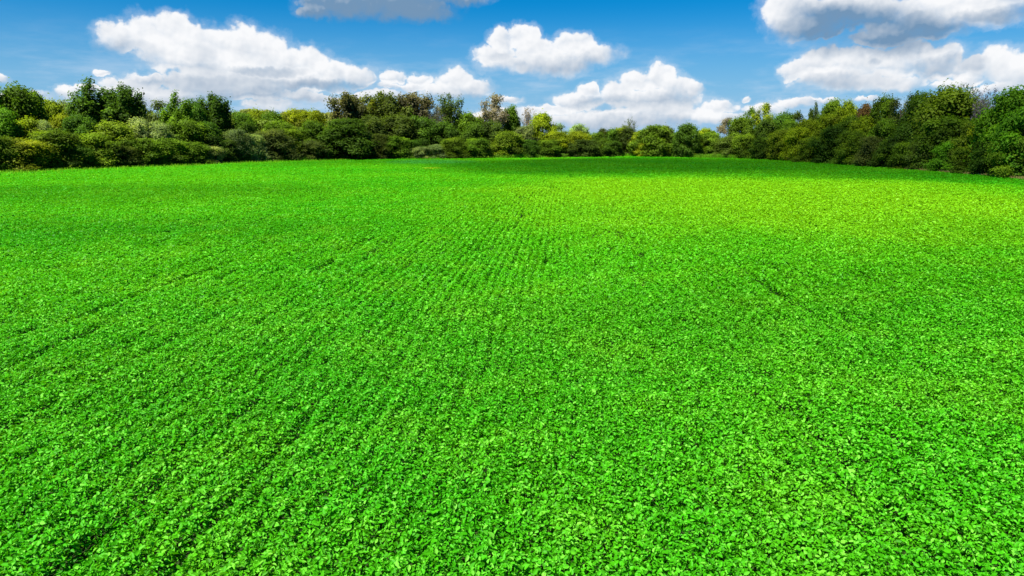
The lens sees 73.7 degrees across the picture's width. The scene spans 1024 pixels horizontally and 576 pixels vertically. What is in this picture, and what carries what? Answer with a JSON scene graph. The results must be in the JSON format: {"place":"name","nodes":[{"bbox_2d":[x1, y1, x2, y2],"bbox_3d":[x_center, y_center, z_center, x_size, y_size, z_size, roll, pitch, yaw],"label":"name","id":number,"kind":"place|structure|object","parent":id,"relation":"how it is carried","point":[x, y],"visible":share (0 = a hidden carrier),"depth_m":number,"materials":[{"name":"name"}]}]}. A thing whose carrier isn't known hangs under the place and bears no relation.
{"place":"outdoors","nodes":[
{"label":"outdoors","id":0,"kind":"place"},
{"bbox_2d":[0,153,867,176],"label":"tall grass","id":1,"kind":"structure","parent":0,"point":[710,155],"depth_m":184.77,"materials":[{"name":"green plant"}]},
{"bbox_2d":[0,156,1023,575],"bbox_3d":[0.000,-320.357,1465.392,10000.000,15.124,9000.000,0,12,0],"label":"ground","id":2,"kind":"structure","parent":0,"point":[486,471],"depth_m":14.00,"materials":[{"name":"green plant"}]},
{"bbox_2d":[0,135,22,169],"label":"shrub","id":3,"kind":"object","parent":2,"relation":"on","point":[6,153],"visible":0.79,"depth_m":124.13,"materials":[{"name":"green plant"}]},
{"bbox_2d":[0,105,32,163],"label":"tree","id":4,"kind":"object","parent":2,"relation":"on","point":[8,127],"visible":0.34,"depth_m":131.41,"materials":[{"name":"green plant"}]},
{"bbox_2d":[0,77,51,123],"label":"tree","id":5,"kind":"object","parent":2,"relation":"on","point":[19,101],"visible":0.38,"depth_m":141.52,"materials":[{"name":"green plant"}]},
{"bbox_2d":[0,137,58,171],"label":"shrub","id":6,"kind":"object","parent":2,"relation":"on","point":[38,157],"visible":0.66,"depth_m":127.07,"materials":[{"name":"green plant"}]},
{"bbox_2d":[14,113,51,140],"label":"tree","id":7,"kind":"object","parent":2,"relation":"on","point":[29,124],"visible":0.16,"depth_m":137.39,"materials":[{"name":"green plant"}]},
{"bbox_2d":[41,93,67,119],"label":"tree","id":8,"kind":"object","parent":2,"relation":"on","point":[53,107],"visible":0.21,"depth_m":160.89,"materials":[{"name":"green plant"}]},
{"bbox_2d":[26,127,91,167],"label":"shrub","id":9,"kind":"object","parent":2,"relation":"on","point":[57,138],"visible":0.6,"depth_m":132.96,"materials":[{"name":"green plant"}]},
{"bbox_2d":[50,144,95,168],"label":"shrub","id":10,"kind":"object","parent":2,"relation":"on","point":[84,150],"visible":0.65,"depth_m":134.81,"materials":[{"name":"green plant"}]},
{"bbox_2d":[59,110,97,137],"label":"tree","id":11,"kind":"object","parent":2,"relation":"on","point":[78,124],"visible":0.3,"depth_m":144.32,"materials":[{"name":"green plant"}]},
{"bbox_2d":[62,76,123,140],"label":"cedar tree","id":12,"kind":"object","parent":2,"relation":"on","point":[99,108],"visible":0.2,"depth_m":156.04,"materials":[{"name":"green plant"}]},
{"bbox_2d":[63,131,131,167],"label":"shrub","id":13,"kind":"object","parent":2,"relation":"on","point":[102,148],"visible":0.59,"depth_m":140.11,"materials":[{"name":"green plant"}]},
{"bbox_2d":[85,120,147,155],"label":"tree","id":14,"kind":"object","parent":2,"relation":"on","point":[115,130],"visible":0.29,"depth_m":146.69,"materials":[{"name":"green plant"}]},
{"bbox_2d":[102,145,145,166],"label":"shrub","id":15,"kind":"object","parent":2,"relation":"on","point":[129,156],"visible":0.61,"depth_m":143.52,"materials":[{"name":"green plant"}]},
{"bbox_2d":[106,81,147,125],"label":"cedar tree","id":16,"kind":"object","parent":2,"relation":"on","point":[127,104],"visible":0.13,"depth_m":159.90,"materials":[{"name":"green plant"}]},
{"bbox_2d":[116,137,162,165],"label":"shrub","id":17,"kind":"object","parent":2,"relation":"on","point":[150,152],"visible":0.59,"depth_m":147.71,"materials":[{"name":"green plant"}]},
{"bbox_2d":[127,114,154,140],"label":"tree","id":18,"kind":"object","parent":2,"relation":"on","point":[139,127],"visible":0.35,"depth_m":153.19,"materials":[{"name":"green plant"}]},
{"bbox_2d":[142,98,167,122],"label":"tree","id":19,"kind":"object","parent":2,"relation":"on","point":[153,115],"visible":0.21,"depth_m":170.86,"materials":[{"name":"green plant"}]},
{"bbox_2d":[144,120,182,161],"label":"tree","id":20,"kind":"object","parent":2,"relation":"on","point":[160,130],"visible":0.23,"depth_m":154.76,"materials":[{"name":"green plant"}]},
{"bbox_2d":[139,138,193,164],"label":"shrub","id":21,"kind":"object","parent":2,"relation":"on","point":[175,147],"visible":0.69,"depth_m":153.51,"materials":[{"name":"green plant"}]},
{"bbox_2d":[158,89,198,139],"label":"cedar tree","id":22,"kind":"object","parent":2,"relation":"on","point":[174,113],"visible":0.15,"depth_m":167.28,"materials":[{"name":"green plant"}]},
{"bbox_2d":[165,117,213,149],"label":"tree","id":23,"kind":"object","parent":2,"relation":"on","point":[189,131],"visible":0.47,"depth_m":162.72,"materials":[{"name":"green plant"}]},
{"bbox_2d":[185,98,210,122],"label":"tree","id":24,"kind":"object","parent":2,"relation":"on","point":[200,113],"visible":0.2,"depth_m":173.77,"materials":[{"name":"green plant"}]},
{"bbox_2d":[182,140,215,163],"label":"shrub","id":25,"kind":"object","parent":2,"relation":"on","point":[196,151],"visible":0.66,"depth_m":159.05,"materials":[{"name":"green plant"}]},
{"bbox_2d":[192,145,226,163],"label":"shrub","id":26,"kind":"object","parent":2,"relation":"on","point":[217,154],"visible":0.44,"depth_m":163.85,"materials":[{"name":"green plant"}]},
{"bbox_2d":[197,120,228,161],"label":"tree","id":27,"kind":"object","parent":2,"relation":"on","point":[217,136],"visible":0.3,"depth_m":168.17,"materials":[{"name":"green plant"}]},
{"bbox_2d":[196,91,234,133],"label":"cedar tree","id":28,"kind":"object","parent":2,"relation":"on","point":[218,112],"visible":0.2,"depth_m":178.83,"materials":[{"name":"green plant"}]},
{"bbox_2d":[213,138,241,162],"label":"shrub","id":29,"kind":"object","parent":2,"relation":"on","point":[230,152],"visible":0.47,"depth_m":170.00,"materials":[{"name":"green plant"}]},
{"bbox_2d":[222,127,257,160],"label":"shrub","id":30,"kind":"object","parent":2,"relation":"on","point":[242,139],"visible":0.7,"depth_m":173.50,"materials":[{"name":"green plant"}]},
{"bbox_2d":[229,120,257,156],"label":"tree","id":31,"kind":"object","parent":2,"relation":"on","point":[247,127],"visible":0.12,"depth_m":182.35,"materials":[{"name":"green plant"}]},
{"bbox_2d":[231,109,260,132],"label":"tree","id":32,"kind":"object","parent":2,"relation":"on","point":[239,116],"visible":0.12,"depth_m":199.60,"materials":[{"name":"green plant"}]},
{"bbox_2d":[242,134,272,161],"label":"shrub","id":33,"kind":"object","parent":2,"relation":"on","point":[257,142],"visible":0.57,"depth_m":178.40,"materials":[{"name":"green plant"}]},
{"bbox_2d":[253,128,304,160],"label":"shrub","id":34,"kind":"object","parent":2,"relation":"on","point":[276,148],"visible":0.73,"depth_m":183.85,"materials":[{"name":"green plant"}]},
{"bbox_2d":[276,126,315,158],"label":"shrub","id":35,"kind":"object","parent":2,"relation":"on","point":[295,133],"visible":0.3,"depth_m":191.30,"materials":[{"name":"green plant"}]},
{"bbox_2d":[292,108,329,128],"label":"tree","id":36,"kind":"object","parent":2,"relation":"on","point":[315,115],"visible":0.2,"depth_m":217.05,"materials":[{"name":"green plant"}]},
{"bbox_2d":[298,138,331,159],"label":"shrub","id":37,"kind":"object","parent":2,"relation":"on","point":[312,147],"visible":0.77,"depth_m":191.34,"materials":[{"name":"green plant"}]},
{"bbox_2d":[298,116,332,145],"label":"tree","id":38,"kind":"object","parent":2,"relation":"on","point":[313,129],"visible":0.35,"depth_m":199.36,"materials":[{"name":"green plant"}]},
{"bbox_2d":[307,117,379,158],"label":"shrub","id":39,"kind":"object","parent":2,"relation":"on","point":[337,131],"visible":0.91,"depth_m":195.50,"materials":[{"name":"green plant"}]},
{"bbox_2d":[324,90,367,143],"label":"tree","id":40,"kind":"object","parent":2,"relation":"on","point":[347,103],"visible":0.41,"depth_m":216.51,"materials":[{"name":"green plant"}]},
{"bbox_2d":[351,91,384,118],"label":"tree","id":41,"kind":"object","parent":2,"relation":"on","point":[365,98],"visible":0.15,"depth_m":223.33,"materials":[{"name":"green plant"}]},
{"bbox_2d":[352,114,390,136],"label":"tree","id":42,"kind":"object","parent":2,"relation":"on","point":[374,123],"visible":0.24,"depth_m":210.78,"materials":[{"name":"green plant"}]},
{"bbox_2d":[366,133,398,158],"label":"shrub","id":43,"kind":"object","parent":2,"relation":"on","point":[381,148],"visible":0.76,"depth_m":202.49,"materials":[{"name":"green plant"}]},
{"bbox_2d":[364,90,413,136],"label":"tree","id":44,"kind":"object","parent":2,"relation":"on","point":[389,106],"visible":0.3,"depth_m":222.44,"materials":[{"name":"green plant"}]},
{"bbox_2d":[378,135,414,157],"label":"shrub","id":45,"kind":"object","parent":2,"relation":"on","point":[402,141],"visible":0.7,"depth_m":204.73,"materials":[{"name":"green plant"}]},
{"bbox_2d":[380,112,419,139],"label":"tree","id":46,"kind":"object","parent":2,"relation":"on","point":[399,126],"visible":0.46,"depth_m":212.64,"materials":[{"name":"green plant"}]},
{"bbox_2d":[382,91,437,134],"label":"tree","id":47,"kind":"object","parent":2,"relation":"on","point":[414,100],"visible":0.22,"depth_m":226.83,"materials":[{"name":"green plant"}]},
{"bbox_2d":[403,115,446,147],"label":"tree","id":48,"kind":"object","parent":2,"relation":"on","point":[425,127],"visible":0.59,"depth_m":214.44,"materials":[{"name":"green plant"}]},
{"bbox_2d":[427,120,463,148],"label":"tree","id":49,"kind":"object","parent":2,"relation":"on","point":[446,129],"visible":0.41,"depth_m":215.99,"materials":[{"name":"green plant"}]},
{"bbox_2d":[432,92,463,142],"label":"tree","id":50,"kind":"object","parent":2,"relation":"on","point":[450,113],"visible":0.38,"depth_m":226.02,"materials":[{"name":"green plant"}]},
{"bbox_2d":[438,137,470,158],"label":"shrub","id":51,"kind":"object","parent":2,"relation":"on","point":[455,144],"visible":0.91,"depth_m":209.87,"materials":[{"name":"green plant"}]},
{"bbox_2d":[451,108,484,141],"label":"tree","id":52,"kind":"object","parent":2,"relation":"on","point":[467,118],"visible":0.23,"depth_m":226.53,"materials":[{"name":"green plant"}]},
{"bbox_2d":[460,120,489,151],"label":"tree","id":53,"kind":"object","parent":2,"relation":"on","point":[473,130],"visible":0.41,"depth_m":220.00,"materials":[{"name":"green plant"}]},
{"bbox_2d":[464,137,492,157],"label":"shrub","id":54,"kind":"object","parent":2,"relation":"on","point":[478,146],"visible":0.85,"depth_m":213.06,"materials":[{"name":"green plant"}]},
{"bbox_2d":[476,92,509,126],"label":"tree","id":55,"kind":"object","parent":2,"relation":"on","point":[495,110],"visible":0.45,"depth_m":228.21,"materials":[{"name":"beige plant"}]},
{"bbox_2d":[480,119,506,154],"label":"tree","id":56,"kind":"object","parent":2,"relation":"on","point":[491,128],"visible":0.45,"depth_m":220.67,"materials":[{"name":"green plant"}]},
{"bbox_2d":[486,130,525,157],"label":"shrub","id":57,"kind":"object","parent":2,"relation":"on","point":[506,139],"visible":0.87,"depth_m":217.49,"materials":[{"name":"green plant"}]},
{"bbox_2d":[0,151,1023,176],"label":"undergrowth","id":58,"kind":"object","parent":2,"relation":"on","point":[62,165],"visible":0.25,"depth_m":155.98,"materials":[{"name":"green plant"}]},
{"bbox_2d":[501,104,522,149],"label":"tree","id":59,"kind":"object","parent":2,"relation":"on","point":[514,120],"visible":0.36,"depth_m":232.93,"materials":[{"name":"green plant"}]},
{"bbox_2d":[512,124,539,148],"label":"tree","id":60,"kind":"object","parent":2,"relation":"on","point":[527,132],"visible":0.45,"depth_m":223.94,"materials":[{"name":"green plant"}]},
{"bbox_2d":[520,139,541,157],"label":"shrub","id":61,"kind":"object","parent":2,"relation":"on","point":[530,147],"visible":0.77,"depth_m":220.02,"materials":[{"name":"green plant"}]},
{"bbox_2d":[528,108,559,153],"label":"tree","id":62,"kind":"object","parent":2,"relation":"on","point":[539,122],"visible":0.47,"depth_m":230.24,"materials":[{"name":"green plant"}]},
{"bbox_2d":[536,139,561,157],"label":"shrub","id":63,"kind":"object","parent":2,"relation":"on","point":[547,147],"visible":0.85,"depth_m":221.66,"materials":[{"name":"green plant"}]},
{"bbox_2d":[543,129,569,155],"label":"shrub","id":64,"kind":"object","parent":2,"relation":"on","point":[558,136],"visible":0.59,"depth_m":226.94,"materials":[{"name":"green plant"}]},
{"bbox_2d":[562,130,593,154],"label":"shrub","id":65,"kind":"object","parent":2,"relation":"on","point":[574,135],"visible":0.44,"depth_m":227.68,"materials":[{"name":"green plant"}]},
{"bbox_2d":[565,138,602,156],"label":"shrub","id":66,"kind":"object","parent":2,"relation":"on","point":[591,145],"visible":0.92,"depth_m":224.75,"materials":[{"name":"green plant"}]},
{"bbox_2d":[600,140,623,156],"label":"shrub","id":67,"kind":"object","parent":2,"relation":"on","point":[611,149],"visible":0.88,"depth_m":229.16,"materials":[{"name":"green plant"}]},
{"bbox_2d":[618,127,637,153],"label":"tree","id":68,"kind":"object","parent":2,"relation":"on","point":[626,136],"visible":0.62,"depth_m":233.45,"materials":[{"name":"green plant"}]},
{"bbox_2d":[624,124,674,156],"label":"tree","id":69,"kind":"object","parent":2,"relation":"on","point":[658,136],"visible":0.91,"depth_m":223.56,"materials":[{"name":"green plant"}]},
{"bbox_2d":[669,120,702,156],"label":"tree","id":70,"kind":"object","parent":2,"relation":"on","point":[683,140],"visible":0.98,"depth_m":217.48,"materials":[{"name":"green plant"}]},
{"bbox_2d":[695,131,719,153],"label":"tree","id":71,"kind":"object","parent":2,"relation":"on","point":[707,140],"visible":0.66,"depth_m":218.81,"materials":[{"name":"green plant"}]},
{"bbox_2d":[712,135,737,157],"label":"shrub","id":72,"kind":"object","parent":2,"relation":"on","point":[723,145],"visible":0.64,"depth_m":212.72,"materials":[{"name":"green plant"}]},
{"bbox_2d":[726,114,755,137],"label":"tree","id":73,"kind":"object","parent":2,"relation":"on","point":[742,125],"visible":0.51,"depth_m":218.10,"materials":[{"name":"green plant"}]},
{"bbox_2d":[730,133,757,157],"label":"shrub","id":74,"kind":"object","parent":2,"relation":"on","point":[741,144],"visible":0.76,"depth_m":207.91,"materials":[{"name":"green plant"}]},
{"bbox_2d":[747,118,777,153],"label":"tree","id":75,"kind":"object","parent":2,"relation":"on","point":[767,126],"visible":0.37,"depth_m":206.53,"materials":[{"name":"green plant"}]},
{"bbox_2d":[747,136,778,159],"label":"shrub","id":76,"kind":"object","parent":2,"relation":"on","point":[760,143],"visible":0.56,"depth_m":199.09,"materials":[{"name":"green plant"}]},
{"bbox_2d":[751,102,774,132],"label":"tree","id":77,"kind":"object","parent":2,"relation":"on","point":[765,108],"visible":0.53,"depth_m":217.74,"materials":[{"name":"green plant"}]},
{"bbox_2d":[764,127,792,159],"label":"shrub","id":78,"kind":"object","parent":2,"relation":"on","point":[775,140],"visible":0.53,"depth_m":190.94,"materials":[{"name":"green plant"}]},
{"bbox_2d":[776,125,811,160],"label":"shrub","id":79,"kind":"object","parent":2,"relation":"on","point":[792,137],"visible":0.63,"depth_m":183.24,"materials":[{"name":"green plant"}]},
{"bbox_2d":[791,135,826,162],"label":"shrub","id":80,"kind":"object","parent":2,"relation":"on","point":[807,153],"visible":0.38,"depth_m":174.94,"materials":[{"name":"green plant"}]},
{"bbox_2d":[810,111,842,136],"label":"tree","id":81,"kind":"object","parent":2,"relation":"on","point":[830,119],"visible":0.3,"depth_m":177.58,"materials":[{"name":"green plant"}]},
{"bbox_2d":[805,124,848,162],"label":"shrub","id":82,"kind":"object","parent":2,"relation":"on","point":[824,150],"visible":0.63,"depth_m":167.27,"materials":[{"name":"green plant"}]},
{"bbox_2d":[816,97,842,122],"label":"tree","id":83,"kind":"object","parent":2,"relation":"on","point":[830,106],"visible":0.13,"depth_m":185.59,"materials":[{"name":"green plant"}]},
{"bbox_2d":[833,96,858,123],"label":"tree","id":84,"kind":"object","parent":2,"relation":"on","point":[847,109],"visible":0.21,"depth_m":177.13,"materials":[{"name":"green plant"}]},
{"bbox_2d":[832,128,866,164],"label":"shrub","id":85,"kind":"object","parent":2,"relation":"on","point":[849,143],"visible":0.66,"depth_m":156.48,"materials":[{"name":"green plant"}]},
{"bbox_2d":[848,112,879,156],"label":"tree","id":86,"kind":"object","parent":2,"relation":"on","point":[865,124],"visible":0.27,"depth_m":160.66,"materials":[{"name":"green plant"}]},
{"bbox_2d":[851,134,883,165],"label":"shrub","id":87,"kind":"object","parent":2,"relation":"on","point":[863,157],"visible":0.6,"depth_m":148.67,"materials":[{"name":"green plant"}]},
{"bbox_2d":[856,116,896,154],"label":"tree","id":88,"kind":"object","parent":2,"relation":"on","point":[884,128],"visible":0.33,"depth_m":149.10,"materials":[{"name":"green plant"}]},
{"bbox_2d":[865,139,896,167],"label":"shrub","id":89,"kind":"object","parent":2,"relation":"on","point":[882,156],"visible":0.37,"depth_m":142.58,"materials":[{"name":"green plant"}]},
{"bbox_2d":[867,92,898,125],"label":"tree","id":90,"kind":"object","parent":2,"relation":"on","point":[880,108],"visible":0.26,"depth_m":159.38,"materials":[{"name":"green plant"}]},
{"bbox_2d":[885,96,909,124],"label":"tree","id":91,"kind":"object","parent":2,"relation":"on","point":[894,104],"visible":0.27,"depth_m":153.79,"materials":[{"name":"green plant"}]},
{"bbox_2d":[886,141,914,169],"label":"shrub","id":92,"kind":"object","parent":2,"relation":"on","point":[901,150],"visible":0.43,"depth_m":135.21,"materials":[{"name":"green plant"}]},
{"bbox_2d":[883,121,921,163],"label":"tree","id":93,"kind":"object","parent":2,"relation":"on","point":[906,133],"visible":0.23,"depth_m":139.05,"materials":[{"name":"green plant"}]},
{"bbox_2d":[891,90,927,136],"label":"tree","id":94,"kind":"object","parent":2,"relation":"on","point":[912,105],"visible":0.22,"depth_m":143.82,"materials":[{"name":"green plant"}]},
{"bbox_2d":[899,135,940,169],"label":"shrub","id":95,"kind":"object","parent":2,"relation":"on","point":[916,147],"visible":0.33,"depth_m":130.07,"materials":[{"name":"green plant"}]},
{"bbox_2d":[921,140,957,171],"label":"shrub","id":96,"kind":"object","parent":2,"relation":"on","point":[934,164],"visible":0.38,"depth_m":122.88,"materials":[{"name":"green plant"}]},
{"bbox_2d":[909,113,974,169],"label":"tree","id":97,"kind":"object","parent":2,"relation":"on","point":[942,131],"visible":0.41,"depth_m":126.73,"materials":[{"name":"green plant"}]},
{"bbox_2d":[905,78,989,143],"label":"tree","id":98,"kind":"object","parent":2,"relation":"on","point":[945,101],"visible":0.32,"depth_m":131.80,"materials":[{"name":"green plant"}]},
{"bbox_2d":[945,144,974,173],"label":"shrub","id":99,"kind":"object","parent":2,"relation":"on","point":[959,163],"visible":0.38,"depth_m":116.73,"materials":[{"name":"green plant"}]},
{"bbox_2d":[944,120,975,165],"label":"tree","id":100,"kind":"object","parent":2,"relation":"on","point":[963,137],"visible":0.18,"depth_m":119.49,"materials":[{"name":"green plant"}]},
{"bbox_2d":[963,140,993,174],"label":"shrub","id":101,"kind":"object","parent":2,"relation":"on","point":[978,161],"visible":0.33,"depth_m":111.01,"materials":[{"name":"green plant"}]},
{"bbox_2d":[970,83,997,119],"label":"bare tree","id":102,"kind":"object","parent":2,"relation":"on","point":[979,111],"visible":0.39,"depth_m":126.78,"materials":[{"name":"grey plant"}]},
{"bbox_2d":[963,84,1023,165],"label":"tree","id":103,"kind":"object","parent":2,"relation":"on","point":[1001,103],"visible":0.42,"depth_m":110.44,"materials":[{"name":"green plant"}]},
{"bbox_2d":[982,136,1023,177],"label":"shrub","id":104,"kind":"object","parent":2,"relation":"on","point":[999,170],"visible":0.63,"depth_m":103.29,"materials":[{"name":"green plant"}]},
{"bbox_2d":[984,105,1023,173],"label":"tree","id":105,"kind":"object","parent":2,"relation":"on","point":[1013,125],"visible":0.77,"depth_m":103.65,"materials":[{"name":"green plant"}]},
{"bbox_2d":[0,0,1023,137],"label":"sky","id":106,"kind":"structure","parent":0,"point":[596,64],"materials":[{"name":"blue"}]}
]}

